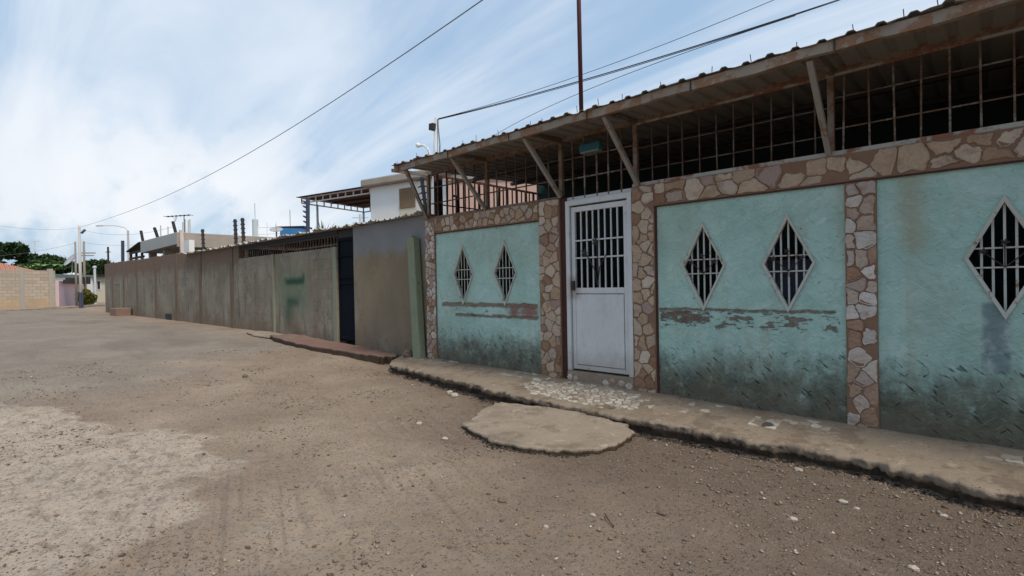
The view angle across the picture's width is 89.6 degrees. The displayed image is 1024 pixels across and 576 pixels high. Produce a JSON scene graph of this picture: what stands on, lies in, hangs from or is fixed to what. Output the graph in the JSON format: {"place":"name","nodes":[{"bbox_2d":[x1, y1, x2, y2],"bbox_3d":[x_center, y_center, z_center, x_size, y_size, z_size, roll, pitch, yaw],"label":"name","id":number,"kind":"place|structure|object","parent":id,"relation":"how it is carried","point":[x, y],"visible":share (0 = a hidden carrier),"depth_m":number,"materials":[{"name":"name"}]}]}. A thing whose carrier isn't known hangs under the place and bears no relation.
{"place":"outdoors","nodes":[
{"label":"outdoors","id":0,"kind":"place"},
{"bbox_2d":[0,263,31,269],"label":"tiled house","id":1,"kind":"structure","parent":0,"point":[3,266],"depth_m":36.84,"materials":[{"name":"tile"}]},
{"bbox_2d":[93,275,104,301],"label":"cream house","id":2,"kind":"structure","parent":0,"point":[100,283],"depth_m":51.26,"materials":[{"name":"beige paint"}]},
{"bbox_2d":[93,280,100,289],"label":"window","id":3,"kind":"structure","parent":2,"relation":"in","point":[98,282],"depth_m":51.29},
{"bbox_2d":[252,203,258,235],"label":"water tower","id":4,"kind":"structure","parent":0,"point":[254,227],"depth_m":69.35,"materials":[{"name":"metal"}]},
{"bbox_2d":[269,227,282,237],"bbox_3d":[-10.074,-2.249,22.032,0.499,0.901,0.526,-1,1,43],"label":"satellite dish","id":5,"kind":"object","parent":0,"point":[276,229],"visible":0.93,"depth_m":22.06,"materials":[{"name":"white metal"}]},
{"bbox_2d":[352,214,368,222],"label":"utility pole","id":6,"kind":"object","parent":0,"point":[360,220],"visible":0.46,"depth_m":59.89,"materials":[{"name":"metal"}]},
{"bbox_2d":[0,0,943,274],"label":"sky","id":7,"kind":"structure","parent":0,"point":[109,108],"materials":[{"name":"blue"}]},
{"bbox_2d":[0,302,1023,575],"bbox_3d":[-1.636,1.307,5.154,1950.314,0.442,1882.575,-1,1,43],"label":"ground","id":8,"kind":"structure","parent":0,"point":[160,464],"depth_m":3.69,"materials":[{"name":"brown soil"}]},
{"bbox_2d":[0,242,29,263],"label":"tree","id":9,"kind":"object","parent":8,"relation":"on","point":[9,249],"visible":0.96,"depth_m":49.24,"materials":[{"name":"green plant"}]},
{"bbox_2d":[13,263,28,267],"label":"tree","id":10,"kind":"object","parent":8,"relation":"on","point":[21,265],"visible":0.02,"depth_m":47.80,"materials":[{"name":"green plant"}]},
{"bbox_2d":[16,240,37,252],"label":"pylon","id":11,"kind":"object","parent":8,"relation":"on","point":[29,245],"visible":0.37,"depth_m":200.43,"materials":[{"name":"metal"}]},
{"bbox_2d":[0,268,55,308],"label":"block wall","id":12,"kind":"structure","parent":8,"relation":"on","point":[20,288],"depth_m":34.40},
{"bbox_2d":[0,307,67,311],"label":"kerb","id":13,"kind":"structure","parent":8,"relation":"on","point":[24,309],"depth_m":32.44,"materials":[{"name":"concrete"}]},
{"bbox_2d":[11,252,66,264],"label":"tree","id":14,"kind":"object","parent":8,"relation":"on","point":[25,259],"visible":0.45,"depth_m":50.94,"materials":[{"name":"green plant"}]},
{"bbox_2d":[19,264,70,269],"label":"leafy plant","id":15,"kind":"object","parent":8,"relation":"on","point":[45,266],"visible":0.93,"depth_m":44.51,"materials":[{"name":"green plant"}]},
{"bbox_2d":[27,257,74,273],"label":"tree","id":16,"kind":"object","parent":8,"relation":"on","point":[66,269],"visible":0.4,"depth_m":46.34,"materials":[{"name":"green plant"}]},
{"bbox_2d":[56,281,82,306],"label":"pink wall","id":17,"kind":"structure","parent":8,"relation":"on","point":[65,294],"depth_m":37.43,"materials":[{"name":"pink paint"}]},
{"bbox_2d":[63,277,90,283],"bbox_3d":[-32.868,-0.604,38.980,0.460,0.569,5.488,-1,1,-25],"label":"roofing scrap","id":18,"kind":"object","parent":17,"relation":"on","point":[72,280],"visible":0.72,"depth_m":38.59,"materials":[{"name":"grey metal"}]},
{"bbox_2d":[64,253,76,273],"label":"satellite dish","id":19,"kind":"object","parent":8,"relation":"on","point":[71,258],"visible":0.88,"depth_m":45.41,"materials":[{"name":"white metal"}]},
{"bbox_2d":[55,274,93,293],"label":"white shed","id":20,"kind":"structure","parent":8,"relation":"on","point":[60,277],"depth_m":43.73,"materials":[{"name":"white paint"}]},
{"bbox_2d":[48,304,105,308],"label":"kerb","id":21,"kind":"structure","parent":8,"relation":"on","point":[91,305],"depth_m":36.90,"materials":[{"name":"concrete"}]},
{"bbox_2d":[74,242,77,305],"bbox_3d":[-30.477,-0.888,36.019,0.139,4.700,0.139,-1,1,20],"label":"street pole","id":22,"kind":"object","parent":21,"relation":"on","point":[76,293],"visible":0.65,"depth_m":35.98,"materials":[{"name":"brown wood"}]},
{"bbox_2d":[78,289,97,304],"bbox_3d":[-31.330,0.653,37.929,1.150,1.254,1.402,-1,1,43],"label":"bush","id":23,"kind":"object","parent":21,"relation":"on","point":[89,298],"visible":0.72,"depth_m":37.88,"materials":[{"name":"green plant"}]},
{"bbox_2d":[78,226,85,307],"bbox_3d":[-28.404,-1.335,34.069,0.260,5.551,0.485,-1,1,43],"label":"street pole","id":24,"kind":"object","parent":8,"relation":"on","point":[81,302],"visible":0.86,"depth_m":33.93,"materials":[{"name":"concrete"}]},
{"bbox_2d":[82,0,482,226],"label":"wire","id":25,"kind":"object","parent":24,"relation":"attached to","point":[338,97],"visible":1,"depth_m":10.08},
{"bbox_2d":[72,259,96,274],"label":"tree","id":26,"kind":"object","parent":8,"relation":"on","point":[89,264],"visible":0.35,"depth_m":64.47,"materials":[{"name":"green plant"}]},
{"bbox_2d":[81,241,95,288],"bbox_3d":[-33.058,-1.075,40.073,1.125,5.101,0.246,-1,1,-14],"label":"street pole","id":27,"kind":"object","parent":8,"relation":"on","point":[84,267],"visible":0.65,"depth_m":39.99,"materials":[{"name":"brown wood"}]},
{"bbox_2d":[93,266,96,303],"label":"white pole","id":28,"kind":"object","parent":8,"relation":"on","point":[94,273],"visible":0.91,"depth_m":40.03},
{"bbox_2d":[91,258,113,274],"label":"tree","id":29,"kind":"object","parent":8,"relation":"on","point":[100,265],"visible":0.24,"depth_m":62.61,"materials":[{"name":"green plant"}]},
{"bbox_2d":[105,247,109,263],"bbox_3d":[-22.056,-0.489,28.183,0.364,3.520,0.101,-1,1,24],"label":"fence post","id":30,"kind":"object","parent":8,"relation":"on","point":[108,251],"visible":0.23,"depth_m":28.14,"materials":[{"name":"metal"}]},
{"bbox_2d":[96,225,129,260],"bbox_3d":[-25.536,-1.373,33.020,2.086,5.335,0.122,-1,0,0],"label":"street lamp","id":31,"kind":"object","parent":8,"relation":"on","point":[128,255],"visible":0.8,"depth_m":32.96,"materials":[{"name":"metal"}]},
{"bbox_2d":[110,308,130,315],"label":"rubble block","id":32,"kind":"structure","parent":8,"relation":"on","point":[120,311],"depth_m":22.65,"materials":[{"name":"red brick"}]},
{"bbox_2d":[126,242,144,259],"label":"house","id":33,"kind":"structure","parent":8,"relation":"on","point":[135,249],"depth_m":27.34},
{"bbox_2d":[139,230,143,240],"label":"fence post","id":34,"kind":"object","parent":33,"relation":"on","point":[141,235],"visible":0.48,"depth_m":27.97,"materials":[{"name":"metal"}]},
{"bbox_2d":[104,246,243,328],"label":"garden wall","id":35,"kind":"structure","parent":8,"relation":"on","point":[201,287],"depth_m":17.95,"materials":[{"name":"grey concrete"}]},
{"bbox_2d":[121,241,124,261],"bbox_3d":[-19.320,-1.753,25.573,0.220,1.200,0.120,-1,1,43],"label":"fence post","id":36,"kind":"object","parent":35,"relation":"on","point":[122,252],"visible":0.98,"depth_m":25.52,"materials":[{"name":"blue paint"}]},
{"bbox_2d":[140,219,275,257],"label":"grey house","id":37,"kind":"structure","parent":8,"relation":"on","point":[180,241],"depth_m":23.28,"materials":[{"name":"paint"}]},
{"bbox_2d":[153,227,158,236],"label":"fence post","id":38,"kind":"object","parent":37,"relation":"on","point":[155,232],"visible":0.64,"depth_m":25.94,"materials":[{"name":"metal"}]},
{"bbox_2d":[171,221,176,232],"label":"fence post","id":39,"kind":"object","parent":37,"relation":"on","point":[174,226],"visible":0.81,"depth_m":23.00,"materials":[{"name":"metal"}]},
{"bbox_2d":[164,214,192,231],"bbox_3d":[-15.533,-2.894,24.004,1.195,1.018,0.369,-1,0,3],"label":"antenna","id":40,"kind":"object","parent":37,"relation":"on","point":[175,217],"visible":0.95,"depth_m":23.98,"materials":[{"name":"metal"}]},
{"bbox_2d":[247,331,281,338],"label":"broken slab","id":41,"kind":"structure","parent":8,"relation":"on","point":[263,334],"depth_m":12.49,"materials":[{"name":"concrete"}]},
{"bbox_2d":[182,210,433,356],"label":"neighbour building","id":42,"kind":"structure","parent":8,"relation":"on","point":[344,283],"depth_m":10.71,"materials":[{"name":"concrete"}]},
{"bbox_2d":[201,229,205,249],"bbox_3d":[-10.460,-1.574,17.450,0.218,0.847,0.100,-1,1,43],"label":"fence post","id":43,"kind":"object","parent":42,"relation":"on","point":[203,239],"visible":0.8,"depth_m":17.43,"materials":[{"name":"metal"}]},
{"bbox_2d":[233,219,237,244],"bbox_3d":[-8.433,-1.637,15.724,0.209,0.925,0.088,-1,1,34],"label":"fence post","id":44,"kind":"object","parent":42,"relation":"on","point":[235,229],"visible":0.88,"depth_m":15.70,"materials":[{"name":"metal"}]},
{"bbox_2d":[240,218,245,241],"bbox_3d":[-7.995,-1.631,15.322,0.218,0.905,0.089,-1,1,34],"label":"fence post","id":45,"kind":"object","parent":42,"relation":"on","point":[243,228],"visible":0.84,"depth_m":15.30,"materials":[{"name":"metal"}]},
{"bbox_2d":[302,197,309,231],"bbox_3d":[-5.096,-1.704,12.769,0.179,1.063,0.112,-1,1,43],"label":"fence post","id":46,"kind":"object","parent":42,"relation":"on","point":[307,212],"visible":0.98,"depth_m":12.74,"materials":[{"name":"grey metal"}]},
{"bbox_2d":[338,237,354,341],"bbox_3d":[-3.343,0.033,10.515,0.655,2.120,0.060,-1,1,43],"label":"door","id":47,"kind":"structure","parent":42,"relation":"in","point":[345,259],"depth_m":10.56,"materials":[{"name":"metal"}]},
{"bbox_2d":[417,177,431,213],"bbox_3d":[-1.560,-1.609,9.149,0.292,0.728,0.091,-1,1,27],"label":"fence post","id":48,"kind":"object","parent":42,"relation":"on","point":[423,186],"visible":0.62,"depth_m":9.14,"materials":[{"name":"grey metal"}]},
{"bbox_2d":[270,334,397,364],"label":"sidewalk","id":49,"kind":"structure","parent":8,"relation":"on","point":[373,355],"depth_m":9.91,"materials":[{"name":"concrete"}]},
{"bbox_2d":[361,170,470,219],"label":"white house","id":50,"kind":"structure","parent":8,"relation":"on","point":[392,196],"depth_m":18.27,"materials":[{"name":"white paint"}]},
{"bbox_2d":[296,187,370,228],"bbox_3d":[-6.087,-1.364,21.448,4.104,4.790,3.520,-1,1,31],"label":"canopy","id":51,"kind":"object","parent":50,"relation":"attached to","point":[358,197],"visible":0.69,"depth_m":21.30,"materials":[{"name":"metal"}]},
{"bbox_2d":[399,187,415,208],"bbox_3d":[-3.666,-3.155,18.027,0.720,0.700,0.070,-1,1,31],"label":"window","id":52,"kind":"structure","parent":50,"relation":"in","point":[406,195],"depth_m":18.00,"materials":[{"name":"beige wood"}]},
{"bbox_2d":[416,117,440,213],"bbox_3d":[-1.576,-1.077,10.044,0.688,4.443,0.165,-1,1,26],"label":"service pole","id":53,"kind":"object","parent":8,"relation":"on","point":[434,126],"visible":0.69,"depth_m":9.96,"materials":[{"name":"metal"}]},
{"bbox_2d":[441,0,772,117],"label":"wire","id":54,"kind":"object","parent":53,"relation":"attached to","point":[618,61],"visible":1,"depth_m":7.71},
{"bbox_2d":[438,0,836,118],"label":"wire","id":55,"kind":"object","parent":53,"relation":"attached to","point":[647,60],"visible":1,"depth_m":7.52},
{"bbox_2d":[438,0,837,119],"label":"wire","id":56,"kind":"object","parent":53,"relation":"attached to","point":[650,61],"visible":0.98,"depth_m":7.46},
{"bbox_2d":[444,177,536,213],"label":"pink building","id":57,"kind":"structure","parent":8,"relation":"on","point":[533,188],"depth_m":15.80,"materials":[{"name":"pink paint"}]},
{"bbox_2d":[497,497,505,502],"bbox_3d":[-0.070,1.440,3.493,0.069,0.036,0.057,-1,0,6],"label":"loose stone","id":58,"kind":"object","parent":8,"relation":"on","point":[501,500],"visible":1,"depth_m":3.47,"materials":[{"name":"beige stone"}]},
{"bbox_2d":[462,402,634,455],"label":"concrete slab","id":59,"kind":"structure","parent":8,"relation":"on","point":[540,429],"depth_m":4.93,"materials":[{"name":"beige concrete"}]},
{"bbox_2d":[656,510,666,515],"bbox_3d":[0.959,1.436,3.285,0.073,0.035,0.049,-1,1,43],"label":"loose stone","id":60,"kind":"object","parent":8,"relation":"on","point":[661,513],"visible":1,"depth_m":3.27,"materials":[{"name":"stone"}]},
{"bbox_2d":[387,370,1023,516],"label":"soil crumbs","id":61,"kind":"object","parent":8,"relation":"on","point":[686,443],"visible":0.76,"depth_m":4.43,"materials":[{"name":"brown soil"}]},
{"bbox_2d":[391,0,1023,449],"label":"house","id":62,"kind":"structure","parent":8,"relation":"on","point":[875,174],"depth_m":5.21,"materials":[{"name":"paint"}]},
{"bbox_2d":[453,244,472,304],"bbox_3d":[-0.757,-0.209,8.052,0.470,0.951,0.053,-1,1,43],"label":"diamond window","id":63,"kind":"structure","parent":62,"relation":"in","point":[462,249],"depth_m":8.07,"materials":[{"name":"grey metal"}]},
{"bbox_2d":[492,240,516,305],"bbox_3d":[-0.097,-0.216,7.447,0.470,0.951,0.053,-1,1,43],"label":"diamond window","id":64,"kind":"structure","parent":62,"relation":"in","point":[497,264],"depth_m":7.46,"materials":[{"name":"grey metal"}]},
{"bbox_2d":[577,0,582,110],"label":"mast","id":65,"kind":"object","parent":62,"relation":"on","point":[579,40],"visible":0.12,"depth_m":6.04,"materials":[{"name":"metal"}]},
{"bbox_2d":[579,141,602,154],"bbox_3d":[0.978,-1.730,6.367,0.300,0.115,0.105,-1,1,43],"label":"wall lamp","id":66,"kind":"object","parent":62,"relation":"attached to","point":[590,147],"visible":1,"depth_m":6.32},
{"bbox_2d":[565,192,633,377],"bbox_3d":[1.085,-0.034,6.385,0.955,2.180,0.157,-1,1,43],"label":"door","id":67,"kind":"structure","parent":62,"relation":"in","point":[600,328],"depth_m":6.37,"materials":[{"name":"paint"}]},
{"bbox_2d":[681,222,725,310],"bbox_3d":[2.032,-0.229,5.479,0.470,0.951,0.074,-1,1,43],"label":"diamond window","id":68,"kind":"structure","parent":62,"relation":"in","point":[702,227],"depth_m":5.50,"materials":[{"name":"metal"}]},
{"bbox_2d":[761,214,815,312],"bbox_3d":[2.636,-0.236,4.925,0.470,0.951,0.074,-1,1,43],"label":"diamond window","id":69,"kind":"structure","parent":62,"relation":"in","point":[787,219],"depth_m":4.94,"materials":[{"name":"metal"}]},
{"bbox_2d":[964,194,1023,319],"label":"diamond window","id":70,"kind":"structure","parent":62,"relation":"in","point":[1004,201],"depth_m":3.93,"materials":[{"name":"metal"}]},
{"bbox_2d":[787,516,797,520],"bbox_3d":[1.743,1.433,3.199,0.058,0.030,0.046,-1,1,43],"label":"loose stone","id":71,"kind":"object","parent":8,"relation":"on","point":[791,518],"visible":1,"depth_m":3.19,"materials":[{"name":"white stone"}]},
{"bbox_2d":[838,499,848,504],"bbox_3d":[2.195,1.415,3.409,0.065,0.032,0.045,-1,1,43],"label":"loose stone","id":72,"kind":"object","parent":8,"relation":"on","point":[841,501],"visible":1,"depth_m":3.40,"materials":[{"name":"white stone"}]},
{"bbox_2d":[906,564,919,570],"bbox_3d":[2.043,1.426,2.621,0.038,0.026,0.052,-1,1,-33],"label":"loose stone","id":73,"kind":"object","parent":8,"relation":"on","point":[914,567],"visible":0.99,"depth_m":2.61,"materials":[{"name":"white stone"}]},
{"bbox_2d":[497,15,795,133],"bbox_3d":[0.225,-3.146,10.670,1.275,0.109,11.111,-1,1,-27],"label":"wire","id":74,"kind":"object","parent":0,"point":[655,63],"visible":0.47,"depth_m":7.09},
{"bbox_2d":[389,354,1023,510],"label":"sidewalk","id":75,"kind":"structure","parent":0,"point":[988,476],"depth_m":4.54,"materials":[{"name":"concrete"}]},
{"bbox_2d":[403,349,411,356],"bbox_3d":[-1.790,1.128,8.864,0.160,0.140,0.161,-1,0,3],"label":"rock","id":76,"kind":"object","parent":75,"relation":"on","point":[407,353],"visible":0.95,"depth_m":8.81,"materials":[{"name":"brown stone"}]},
{"bbox_2d":[407,236,425,358],"bbox_3d":[-1.620,0.181,8.727,0.309,2.150,0.130,-1,1,43],"label":"concrete post","id":77,"kind":"object","parent":75,"relation":"on","point":[416,301],"visible":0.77,"depth_m":8.67,"materials":[{"name":"green concrete"}]},
{"bbox_2d":[766,252,811,303],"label":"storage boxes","id":78,"kind":"object","parent":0,"point":[769,263],"visible":0.17,"depth_m":5.46,"materials":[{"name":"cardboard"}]},
{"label":"flat house","id":79,"kind":"object","parent":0,"visible":0},
{"bbox_2d":[257,222,279,236],"bbox_3d":[-12.602,-2.910,27.051,1.623,1.070,0.041,-1,0,8],"label":"roof railing","id":80,"kind":"object","parent":79,"relation":"on","point":[267,230],"visible":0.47,"depth_m":27.08,"materials":[{"name":"white metal"}]},
{"bbox_2d":[277,226,311,235],"bbox_3d":[-10.281,-2.741,24.398,1.315,1.850,0.832,-1,0,3],"label":"blue tank","id":81,"kind":"object","parent":79,"relation":"on","point":[289,230],"visible":0.38,"depth_m":24.00,"materials":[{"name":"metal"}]}
]}

